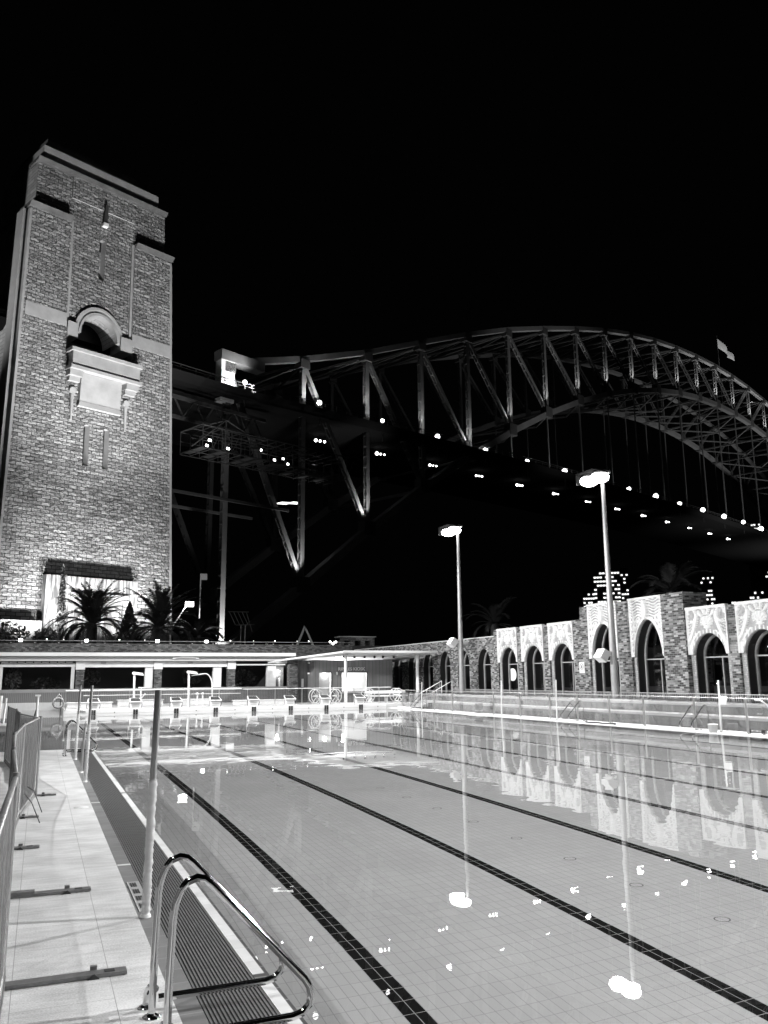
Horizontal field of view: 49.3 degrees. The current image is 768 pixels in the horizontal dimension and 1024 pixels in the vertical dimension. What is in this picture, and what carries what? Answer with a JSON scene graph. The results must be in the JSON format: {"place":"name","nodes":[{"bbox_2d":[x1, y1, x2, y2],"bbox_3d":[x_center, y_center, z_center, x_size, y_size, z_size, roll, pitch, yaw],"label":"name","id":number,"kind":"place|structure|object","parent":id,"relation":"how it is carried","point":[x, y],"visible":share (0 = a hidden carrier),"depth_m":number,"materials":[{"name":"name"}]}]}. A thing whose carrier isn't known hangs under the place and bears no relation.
{"place":"outdoors","nodes":[
{"label":"outdoors","id":0,"kind":"place"},
{"bbox_2d":[52,693,63,715],"bbox_3d":[-16.850,10.245,43.184,0.590,1.742,0.162,4,-12,-22],"label":"lifebuoy","id":1,"kind":"object","parent":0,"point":[60,706],"visible":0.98,"depth_m":43.24,"materials":[{"name":"grey paint"}]},
{"bbox_2d":[0,749,182,1023],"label":"pool deck","id":2,"kind":"structure","parent":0,"point":[99,925],"depth_m":6.26,"materials":[{"name":"white concrete"}]},
{"bbox_2d":[0,776,17,1017],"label":"temporary fence","id":3,"kind":"object","parent":2,"relation":"on","point":[7,818],"visible":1,"depth_m":4.44,"materials":[{"name":"metal"}]},
{"bbox_2d":[4,707,15,768],"bbox_3d":[-8.017,4.821,17.946,0.050,1.197,2.140,5,-13,-27],"label":"temporary fence","id":4,"kind":"object","parent":2,"relation":"on","point":[10,727],"visible":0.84,"depth_m":18.14,"materials":[{"name":"metal"}]},
{"bbox_2d":[4,749,17,980],"bbox_3d":[-2.704,2.407,6.016,0.050,1.197,2.160,4,-12,-23],"label":"temporary fence","id":5,"kind":"object","parent":2,"relation":"on","point":[13,766],"visible":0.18,"depth_m":6.36,"materials":[{"name":"metal"}]},
{"bbox_2d":[16,725,24,826],"bbox_3d":[-4.429,3.225,10.064,0.050,1.197,2.130,4,-12,-20],"label":"temporary fence","id":6,"kind":"object","parent":2,"relation":"on","point":[20,731],"visible":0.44,"depth_m":10.74,"materials":[{"name":"metal"}]},
{"bbox_2d":[14,843,39,849],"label":"steel ballast","id":7,"kind":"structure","parent":2,"relation":"on","point":[20,847],"depth_m":8.99,"materials":[{"name":"grey paint"}]},
{"bbox_2d":[18,713,38,794],"bbox_3d":[-6.038,4.044,14.121,0.050,1.197,2.074,6,-13,-30],"label":"temporary fence","id":8,"kind":"object","parent":2,"relation":"on","point":[26,718],"visible":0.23,"depth_m":14.61,"materials":[{"name":"metal"}]},
{"bbox_2d":[19,717,39,815],"bbox_3d":[-5.151,3.645,12.146,0.050,1.197,2.217,3,-12,-17],"label":"temporary fence","id":9,"kind":"object","parent":2,"relation":"on","point":[30,755],"visible":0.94,"depth_m":12.15,"materials":[{"name":"metal"}]},
{"bbox_2d":[36,792,55,795],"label":"steel ballast","id":10,"kind":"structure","parent":2,"relation":"on","point":[43,794],"depth_m":13.11,"materials":[{"name":"grey paint"}]},
{"bbox_2d":[35,716,42,794],"bbox_3d":[-5.471,3.846,13.231,0.044,1.200,0.044,10,-16,-43],"label":"steel pole","id":11,"kind":"object","parent":10,"relation":"on","point":[38,759],"visible":0.74,"depth_m":13.22,"materials":[{"name":"grey metal"}]},
{"bbox_2d":[10,885,90,898],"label":"steel ballast","id":12,"kind":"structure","parent":2,"relation":"on","point":[67,889],"depth_m":7.05,"materials":[{"name":"grey paint"}]},
{"bbox_2d":[5,964,126,989],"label":"steel ballast","id":13,"kind":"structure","parent":2,"relation":"on","point":[93,973],"depth_m":5.03,"materials":[{"name":"grey paint"}]},
{"bbox_2d":[4,772,19,979],"bbox_3d":[-2.255,2.189,5.021,0.037,1.200,0.037,10,-16,-44],"label":"steel pole","id":14,"kind":"object","parent":13,"relation":"on","point":[15,774],"visible":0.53,"depth_m":5.05,"materials":[{"name":"grey metal"}]},
{"bbox_2d":[62,720,97,755],"bbox_3d":[-7.447,5.523,20.511,0.801,0.824,0.795,4,-12,-22],"label":"grab rail","id":15,"kind":"object","parent":2,"relation":"on","point":[73,750],"visible":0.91,"depth_m":20.22,"materials":[{"name":"silver metal"}]},
{"bbox_2d":[137,853,314,1023],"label":"grab rail","id":16,"kind":"object","parent":2,"relation":"on","point":[225,896],"visible":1,"depth_m":4.26,"materials":[{"name":"silver metal"}]},
{"bbox_2d":[199,574,206,617],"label":"camera pole","id":17,"kind":"object","parent":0,"point":[203,576],"visible":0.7,"depth_m":81.35,"materials":[{"name":"metal"}]},
{"bbox_2d":[61,700,401,712],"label":"concourse","id":18,"kind":"structure","parent":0,"point":[391,704],"depth_m":50.09,"materials":[{"name":"concrete"}]},
{"bbox_2d":[4,668,21,689],"bbox_3d":[-24.174,11.314,54.382,1.148,2.340,1.516,4,-12,-22],"label":"shrub","id":19,"kind":"object","parent":18,"relation":"on","point":[12,683],"visible":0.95,"depth_m":54.36,"materials":[{"name":"black plant"}]},
{"bbox_2d":[1,702,66,710],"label":"ribbed bench","id":20,"kind":"object","parent":18,"relation":"on","point":[31,706],"visible":0.45,"depth_m":51.65,"materials":[{"name":"white paint"}]},
{"bbox_2d":[30,677,60,688],"bbox_3d":[-22.352,11.735,55.088,1.988,1.764,1.459,4,-12,-22],"label":"shrub","id":21,"kind":"object","parent":18,"relation":"on","point":[50,685],"visible":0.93,"depth_m":55.12,"materials":[{"name":"black plant"}]},
{"bbox_2d":[66,702,112,708],"bbox_3d":[-16.784,10.995,47.636,2.500,0.320,0.900,4,-12,-22],"label":"concrete bench","id":22,"kind":"object","parent":18,"relation":"on","point":[84,704],"visible":0.66,"depth_m":47.17,"materials":[{"name":"white paint"}]},
{"bbox_2d":[84,667,100,685],"bbox_3d":[-19.699,11.616,56.219,1.278,2.383,1.464,4,-12,-22],"label":"shrub","id":23,"kind":"object","parent":18,"relation":"on","point":[92,680],"visible":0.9,"depth_m":56.19,"materials":[{"name":"black plant"}]},
{"bbox_2d":[132,672,143,697],"bbox_3d":[-14.511,10.419,49.182,0.728,2.011,0.396,6,-13,-30],"label":"outdoor shower","id":24,"kind":"object","parent":18,"relation":"on","point":[135,674],"visible":0.69,"depth_m":49.11,"materials":[{"name":"white paint"}]},
{"bbox_2d":[117,699,163,705],"bbox_3d":[-14.731,11.517,50.520,2.700,0.380,0.800,4,-12,-22],"label":"concrete bench","id":25,"kind":"object","parent":18,"relation":"on","point":[145,702],"visible":0.64,"depth_m":50.25,"materials":[{"name":"white paint"}]},
{"bbox_2d":[0,686,286,703],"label":"planter wall","id":26,"kind":"structure","parent":18,"relation":"on","point":[51,695],"depth_m":54.36,"materials":[{"name":"grey concrete"}]},
{"bbox_2d":[0,652,295,692],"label":"pavilion","id":27,"kind":"structure","parent":18,"relation":"on","point":[117,670],"depth_m":56.69,"materials":[{"name":"white paint"}]},
{"bbox_2d":[0,640,351,655],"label":"balustrade wall","id":28,"kind":"structure","parent":27,"relation":"on","point":[304,650],"depth_m":59.00,"materials":[{"name":"brick"}]},
{"bbox_2d":[187,671,197,705],"bbox_3d":[-11.581,10.598,50.351,0.728,2.061,0.396,6,-13,-30],"label":"outdoor shower","id":29,"kind":"object","parent":18,"relation":"on","point":[189,672],"visible":0.95,"depth_m":50.24,"materials":[{"name":"white paint"}]},
{"bbox_2d":[182,667,204,685],"bbox_3d":[-13.414,12.036,58.679,1.668,2.400,1.479,4,-12,-22],"label":"shrub","id":30,"kind":"object","parent":18,"relation":"on","point":[196,677],"visible":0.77,"depth_m":58.68,"materials":[{"name":"black plant"}]},
{"bbox_2d":[181,698,209,704],"bbox_3d":[-11.532,11.749,51.789,2.600,0.360,0.800,4,-12,-22],"label":"concrete bench","id":31,"kind":"object","parent":18,"relation":"on","point":[194,701],"visible":0.45,"depth_m":51.43,"materials":[{"name":"white paint"}]},
{"bbox_2d":[65,687,390,709],"bbox_3d":[-8.242,10.555,47.656,18.600,1.035,0.255,4,-12,-22],"label":"glass fence","id":32,"kind":"object","parent":18,"relation":"on","point":[98,695],"visible":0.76,"depth_m":46.61,"materials":[{"name":"clear glass"}]},
{"bbox_2d":[235,669,256,686],"bbox_3d":[-10.141,12.337,59.960,2.119,2.250,1.517,4,-12,-22],"label":"shrub","id":33,"kind":"object","parent":18,"relation":"on","point":[241,677],"visible":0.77,"depth_m":59.87,"materials":[{"name":"black plant"}]},
{"bbox_2d":[232,699,283,704],"bbox_3d":[-7.455,11.683,51.445,3.700,0.280,0.700,4,-12,-22],"label":"concrete bench","id":34,"kind":"object","parent":18,"relation":"on","point":[261,701],"visible":0.61,"depth_m":51.19,"materials":[{"name":"white paint"}]},
{"bbox_2d":[308,689,322,703],"bbox_3d":[-4.092,11.046,50.015,0.724,0.892,0.650,4,-12,-22],"label":"lane rope reel","id":35,"kind":"object","parent":18,"relation":"on","point":[316,696],"visible":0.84,"depth_m":49.80,"materials":[{"name":"white paint"}]},
{"bbox_2d":[329,689,341,703],"bbox_3d":[-2.979,11.124,50.457,0.724,0.892,0.650,4,-12,-22],"label":"lane rope reel","id":36,"kind":"object","parent":18,"relation":"on","point":[335,696],"visible":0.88,"depth_m":50.29,"materials":[{"name":"white paint"}]},
{"bbox_2d":[268,650,437,702],"bbox_3d":[-2.246,10.896,55.095,9.050,3.230,8.150,4,-12,-22],"label":"kiosk","id":37,"kind":"object","parent":18,"relation":"on","point":[339,670],"visible":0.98,"depth_m":54.42,"materials":[{"name":"white paint"}]},
{"bbox_2d":[319,673,329,701],"bbox_3d":[-3.901,11.352,54.091,0.835,1.884,0.030,4,-12,-22],"label":"door","id":38,"kind":"structure","parent":37,"relation":"in","point":[324,678],"depth_m":54.14,"materials":[{"name":"white paint"}]},
{"bbox_2d":[361,688,374,702],"bbox_3d":[-0.986,11.262,51.249,0.724,0.892,0.650,4,-12,-22],"label":"lane rope reel","id":39,"kind":"object","parent":18,"relation":"on","point":[369,695],"visible":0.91,"depth_m":51.04,"materials":[{"name":"white paint"}]},
{"bbox_2d":[365,690,404,702],"bbox_3d":[0.182,11.575,52.464,2.700,0.730,0.500,4,-12,-22],"label":"picnic bench","id":40,"kind":"object","parent":18,"relation":"on","point":[385,691],"visible":0.6,"depth_m":52.43,"materials":[{"name":"white paint"}]},
{"bbox_2d":[296,626,313,644],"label":"pointed roof","id":41,"kind":"structure","parent":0,"point":[301,634],"depth_m":98.86,"materials":[{"name":"white paint"}]},
{"bbox_2d":[0,708,767,1023],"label":"pool water","id":42,"kind":"structure","parent":0,"point":[381,866],"depth_m":8.63,"materials":[{"name":"liquid"}]},
{"bbox_2d":[0,0,767,676],"label":"sky","id":43,"kind":"structure","parent":0,"point":[329,176],"materials":[{"name":"black"}]},
{"bbox_2d":[275,646,715,689],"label":"windows","id":44,"kind":"structure","parent":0,"point":[654,670],"depth_m":76.35,"materials":[{"name":"black glass"}]},
{"bbox_2d":[0,620,30,642],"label":"shrub","id":45,"kind":"object","parent":44,"relation":"on","point":[6,630],"visible":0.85,"depth_m":63.26,"materials":[{"name":"grey plant"}]},
{"bbox_2d":[31,627,59,642],"bbox_3d":[-26.023,9.743,64.291,2.077,1.897,1.528,4,-12,-22],"label":"shrub","id":46,"kind":"object","parent":44,"relation":"on","point":[53,635],"visible":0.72,"depth_m":64.21,"materials":[{"name":"black plant"}]},
{"bbox_2d":[53,564,65,642],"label":"cypress","id":47,"kind":"object","parent":44,"relation":"on","point":[61,608],"visible":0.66,"depth_m":106.87,"materials":[{"name":"grey plant"}]},
{"bbox_2d":[0,139,174,643],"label":"bridge pylon","id":48,"kind":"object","parent":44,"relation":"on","point":[85,463],"visible":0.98,"depth_m":121.03,"materials":[{"name":"brick"}]},
{"bbox_2d":[0,308,767,643],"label":"arch bridge","id":49,"kind":"structure","parent":48,"relation":"on","point":[410,456],"depth_m":213.26,"materials":[{"name":"metal"}]},
{"bbox_2d":[180,420,353,485],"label":"scaffold gantry","id":50,"kind":"object","parent":49,"relation":"hanging from","point":[273,466],"visible":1,"depth_m":146.31,"materials":[{"name":"metal"}]},
{"bbox_2d":[716,335,733,404],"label":"flagpole","id":51,"kind":"object","parent":49,"relation":"on","point":[722,347],"visible":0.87,"depth_m":386.11,"materials":[{"name":"metal"}]},
{"bbox_2d":[41,575,141,643],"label":"palm tree","id":52,"kind":"object","parent":44,"relation":"on","point":[93,608],"visible":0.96,"depth_m":67.05,"materials":[{"name":"grey plant"}]},
{"bbox_2d":[108,631,134,643],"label":"shrub","id":53,"kind":"object","parent":44,"relation":"on","point":[116,636],"visible":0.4,"depth_m":70.93,"materials":[{"name":"black plant"}]},
{"bbox_2d":[120,601,137,642],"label":"cypress","id":54,"kind":"object","parent":44,"relation":"on","point":[131,609],"visible":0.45,"depth_m":85.76,"materials":[{"name":"black plant"}]},
{"bbox_2d":[118,577,198,643],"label":"palm tree","id":55,"kind":"object","parent":44,"relation":"on","point":[158,616],"visible":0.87,"depth_m":68.99,"materials":[{"name":"grey plant"}]},
{"bbox_2d":[170,618,225,643],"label":"palm tree","id":56,"kind":"object","parent":44,"relation":"on","point":[198,632],"visible":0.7,"depth_m":71.25,"materials":[{"name":"grey plant"}]},
{"bbox_2d":[228,611,254,643],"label":"rooftop antenna","id":57,"kind":"object","parent":44,"relation":"on","point":[241,625],"visible":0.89,"depth_m":117.38,"materials":[{"name":"metal"}]},
{"bbox_2d":[334,636,375,645],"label":"shed","id":58,"kind":"object","parent":44,"relation":"on","point":[364,640],"visible":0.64,"depth_m":98.98,"materials":[{"name":"brick"}]},
{"bbox_2d":[457,596,516,637],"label":"palm tree","id":59,"kind":"object","parent":44,"relation":"on","point":[495,614],"visible":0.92,"depth_m":78.77,"materials":[{"name":"grey plant"}]},
{"bbox_2d":[391,708,767,737],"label":"side deck","id":60,"kind":"structure","parent":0,"point":[658,727],"depth_m":30.28,"materials":[{"name":"white concrete"}]},
{"bbox_2d":[402,690,767,733],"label":"glass fence","id":61,"kind":"object","parent":60,"relation":"on","point":[660,712],"visible":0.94,"depth_m":31.20,"materials":[{"name":"glass"}]},
{"bbox_2d":[679,707,708,730],"bbox_3d":[10.116,6.672,27.131,0.801,0.824,0.795,4,-12,-22],"label":"grab rail","id":62,"kind":"object","parent":60,"relation":"on","point":[698,728],"visible":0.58,"depth_m":27.24,"materials":[{"name":"silver metal"}]},
{"bbox_2d":[717,680,726,731],"bbox_3d":[10.605,6.081,26.187,0.136,1.602,0.410,4,-12,-22],"label":"lane pole","id":63,"kind":"object","parent":60,"relation":"on","point":[722,700],"visible":1,"depth_m":26.22,"materials":[{"name":"white metal"}]},
{"bbox_2d":[393,686,767,700],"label":"promenade","id":64,"kind":"structure","parent":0,"point":[656,689],"depth_m":57.62,"materials":[{"name":"concrete"}]},
{"bbox_2d":[511,668,515,691],"bbox_3d":[8.831,11.520,57.299,0.100,1.580,0.840,4,-12,-22],"label":"sign","id":65,"kind":"object","parent":64,"relation":"on","point":[513,674],"visible":0.8,"depth_m":57.20,"materials":[{"name":"grey paint"}]},
{"bbox_2d":[356,592,767,700],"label":"arched building","id":66,"kind":"structure","parent":64,"relation":"on","point":[689,626],"depth_m":36.89,"materials":[{"name":"brick"},{"name":"white plaster"},{"name":"glass"}]},
{"bbox_2d":[445,654,448,691],"bbox_3d":[4.321,10.287,53.668,0.100,2.670,1.600,4,-12,-22],"label":"window","id":67,"kind":"structure","parent":66,"relation":"in","point":[447,656],"depth_m":54.29,"materials":[{"name":"grey paint"}]},
{"bbox_2d":[484,651,490,693],"bbox_3d":[6.266,9.332,48.941,0.100,2.670,1.600,4,-12,-22],"label":"window","id":68,"kind":"structure","parent":66,"relation":"in","point":[485,687],"depth_m":49.52,"materials":[{"name":"grey paint"}]},
{"bbox_2d":[508,650,518,693],"bbox_3d":[7.362,8.808,46.275,0.100,2.640,1.760,4,-12,-22],"label":"window","id":69,"kind":"structure","parent":66,"relation":"in","point":[509,668],"depth_m":46.93,"materials":[{"name":"grey paint"}]},
{"bbox_2d":[533,648,544,694],"bbox_3d":[8.329,8.334,43.925,0.100,2.640,1.760,4,-12,-22],"label":"window","id":70,"kind":"structure","parent":66,"relation":"in","point":[534,674],"depth_m":44.54,"materials":[{"name":"grey paint"}]},
{"bbox_2d":[561,646,574,695],"bbox_3d":[9.324,7.845,41.507,0.100,2.640,1.760,4,-12,-22],"label":"window","id":71,"kind":"structure","parent":66,"relation":"in","point":[562,655],"depth_m":42.09,"materials":[{"name":"grey paint"}]},
{"bbox_2d":[602,627,618,696],"bbox_3d":[10.598,6.845,38.476,0.100,3.400,1.840,4,-12,-22],"label":"window","id":72,"kind":"structure","parent":66,"relation":"in","point":[606,631],"depth_m":39.13,"materials":[{"name":"grey paint"}]},
{"bbox_2d":[644,622,664,698],"bbox_3d":[11.750,6.279,35.676,0.100,3.400,1.840,4,-12,-22],"label":"window","id":73,"kind":"structure","parent":66,"relation":"in","point":[650,626],"depth_m":36.30,"materials":[{"name":"grey paint"}]},
{"bbox_2d":[703,634,727,699],"bbox_3d":[13.074,6.004,32.394,0.100,2.640,1.760,4,-12,-22],"label":"window","id":74,"kind":"structure","parent":66,"relation":"in","point":[711,637],"depth_m":32.97,"materials":[{"name":"grey paint"}]},
{"bbox_2d":[755,630,767,699],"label":"window","id":75,"kind":"structure","parent":66,"relation":"in","point":[763,634],"depth_m":30.68,"materials":[{"name":"grey paint"}]},
{"bbox_2d":[454,689,767,701],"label":"railing","id":76,"kind":"object","parent":64,"relation":"on","point":[521,692],"visible":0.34,"depth_m":36.18,"materials":[{"name":"grey metal"}]},
{"bbox_2d":[629,560,711,596],"bbox_3d":[19.487,7.528,55.987,5.243,8.718,5.053,-6,-13,27],"label":"palm tree","id":77,"kind":"object","parent":64,"relation":"on","point":[670,582],"visible":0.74,"depth_m":56.31,"materials":[{"name":"grey plant"}]},
{"bbox_2d":[583,591,594,606],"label":"city tower","id":78,"kind":"structure","parent":0,"point":[588,597],"depth_m":853.71,"materials":[{"name":"grey paint"}]},
{"bbox_2d":[593,570,620,646],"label":"city tower","id":79,"kind":"structure","parent":0,"point":[599,578],"depth_m":870.74,"materials":[{"name":"grey paint"}]},
{"bbox_2d":[620,568,628,600],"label":"city tower","id":80,"kind":"structure","parent":0,"point":[624,583],"depth_m":924.24,"materials":[{"name":"grey paint"}]},
{"bbox_2d":[700,575,721,680],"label":"city tower","id":81,"kind":"structure","parent":0,"point":[707,583],"depth_m":836.17,"materials":[{"name":"grey paint"}]},
{"bbox_2d":[708,724,717,732],"bbox_3d":[10.229,6.724,25.995,0.310,0.260,0.309,4,-12,-22],"label":"bucket","id":82,"kind":"object","parent":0,"point":[712,728],"visible":1,"depth_m":25.88,"materials":[{"name":"white paint"}]},
{"bbox_2d":[745,522,766,598],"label":"city tower","id":83,"kind":"structure","parent":0,"point":[757,578],"depth_m":915.99,"materials":[{"name":"grey paint"}]},
{"bbox_2d":[749,589,765,680],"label":"city tower","id":84,"kind":"structure","parent":0,"point":[756,594],"depth_m":747.38,"materials":[{"name":"grey paint"}]},
{"bbox_2d":[760,634,767,680],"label":"city tower","id":85,"kind":"structure","parent":0,"point":[764,648],"depth_m":683.40,"materials":[{"name":"grey paint"}]},
{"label":"gutter channel","id":86,"kind":"structure","parent":0,"visible":0},
{"bbox_2d":[77,750,286,1023],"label":"gutter grate","id":87,"kind":"object","parent":86,"relation":"on","point":[206,954],"visible":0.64,"depth_m":5.99,"materials":[{"name":"plastic"}]},
{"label":"pool basin","id":88,"kind":"structure","parent":0,"visible":0},
{"bbox_2d":[70,753,208,1023],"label":"edge tiles","id":89,"kind":"object","parent":88,"relation":"attached to","point":[189,1010],"visible":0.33,"depth_m":6.15,"materials":[{"name":"grey tile"}]},
{"bbox_2d":[73,685,81,759],"bbox_3d":[-7.057,4.840,19.253,0.091,1.661,0.082,4,-12,-22],"label":"marker pole","id":90,"kind":"object","parent":89,"relation":"on","point":[77,724],"visible":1,"depth_m":19.24,"materials":[{"name":"silver metal"}]},
{"bbox_2d":[79,727,85,772],"bbox_3d":[-5.923,4.678,16.430,0.091,0.861,0.082,4,-12,-22],"label":"marker pole","id":91,"kind":"object","parent":89,"relation":"on","point":[82,751],"visible":1,"depth_m":16.41,"materials":[{"name":"silver metal"}]},
{"bbox_2d":[83,685,93,781],"bbox_3d":[-5.314,3.974,15.019,0.091,1.681,0.082,4,-12,-22],"label":"marker pole","id":92,"kind":"object","parent":89,"relation":"on","point":[88,734],"visible":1,"depth_m":15.00,"materials":[{"name":"silver metal"}]},
{"bbox_2d":[127,881,152,911],"bbox_3d":[-2.054,3.211,7.004,0.104,0.004,1.050,4,-12,-22],"label":"warning plate","id":93,"kind":"object","parent":89,"relation":"on","point":[136,889],"visible":0.84,"depth_m":7.06,"materials":[{"name":"grey plastic"}]},
{"bbox_2d":[140,690,161,918],"bbox_3d":[-1.820,2.254,6.529,0.095,1.691,0.086,4,-12,-22],"label":"marker pole","id":94,"kind":"object","parent":89,"relation":"on","point":[145,913],"visible":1,"depth_m":6.50,"materials":[{"name":"silver metal"}]},
{"bbox_2d":[89,748,307,1023],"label":"pool coping","id":95,"kind":"object","parent":88,"relation":"on","point":[278,998],"visible":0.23,"depth_m":6.10,"materials":[{"name":"tile"}]},
{"bbox_2d":[63,703,385,715],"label":"pool end wall","id":96,"kind":"structure","parent":88,"relation":"on","point":[212,709],"depth_m":46.32,"materials":[{"name":"white tile"}]},
{"bbox_2d":[86,699,99,709],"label":"starting block","id":97,"kind":"structure","parent":96,"relation":"on","point":[95,702],"depth_m":43.99,"materials":[{"name":"white paint"}]},
{"bbox_2d":[129,698,141,708],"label":"starting block","id":98,"kind":"structure","parent":96,"relation":"on","point":[134,703],"depth_m":44.77,"materials":[{"name":"grey paint"}]},
{"bbox_2d":[170,697,182,707],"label":"starting block","id":99,"kind":"structure","parent":96,"relation":"on","point":[176,702],"depth_m":45.56,"materials":[{"name":"grey paint"}]},
{"bbox_2d":[209,697,221,706],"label":"starting block","id":100,"kind":"structure","parent":96,"relation":"on","point":[214,701],"depth_m":46.34,"materials":[{"name":"grey paint"}]},
{"bbox_2d":[247,696,259,706],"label":"starting block","id":101,"kind":"structure","parent":96,"relation":"on","point":[252,701],"depth_m":47.13,"materials":[{"name":"grey paint"}]},
{"bbox_2d":[284,695,295,705],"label":"starting block","id":102,"kind":"structure","parent":96,"relation":"on","point":[288,700],"depth_m":47.92,"materials":[{"name":"grey paint"}]},
{"bbox_2d":[319,695,331,704],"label":"starting block","id":103,"kind":"structure","parent":96,"relation":"on","point":[325,699],"depth_m":48.70,"materials":[{"name":"grey paint"}]},
{"bbox_2d":[353,694,365,703],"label":"starting block","id":104,"kind":"structure","parent":96,"relation":"on","point":[359,698],"depth_m":49.51,"materials":[{"name":"grey paint"}]},
{"bbox_3d":[12.020,7.262,29.330,1.350,1.080,47.000,4,-12,-22],"label":"terrace seat","id":105,"kind":"object","parent":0,"visible":0},
{"bbox_2d":[438,524,464,692],"bbox_3d":[4.198,5.773,49.843,1.270,10.000,1.620,4,-12,-22],"label":"floodlight mast","id":106,"kind":"object","parent":105,"relation":"on","point":[449,530],"visible":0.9,"depth_m":49.87,"materials":[{"name":"metal"}]},
{"bbox_2d":[576,468,619,696],"bbox_3d":[9.584,3.128,36.753,1.270,10.000,1.620,4,-12,-22],"label":"floodlight mast","id":107,"kind":"object","parent":105,"relation":"on","point":[592,477],"visible":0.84,"depth_m":36.82,"materials":[{"name":"metal"}]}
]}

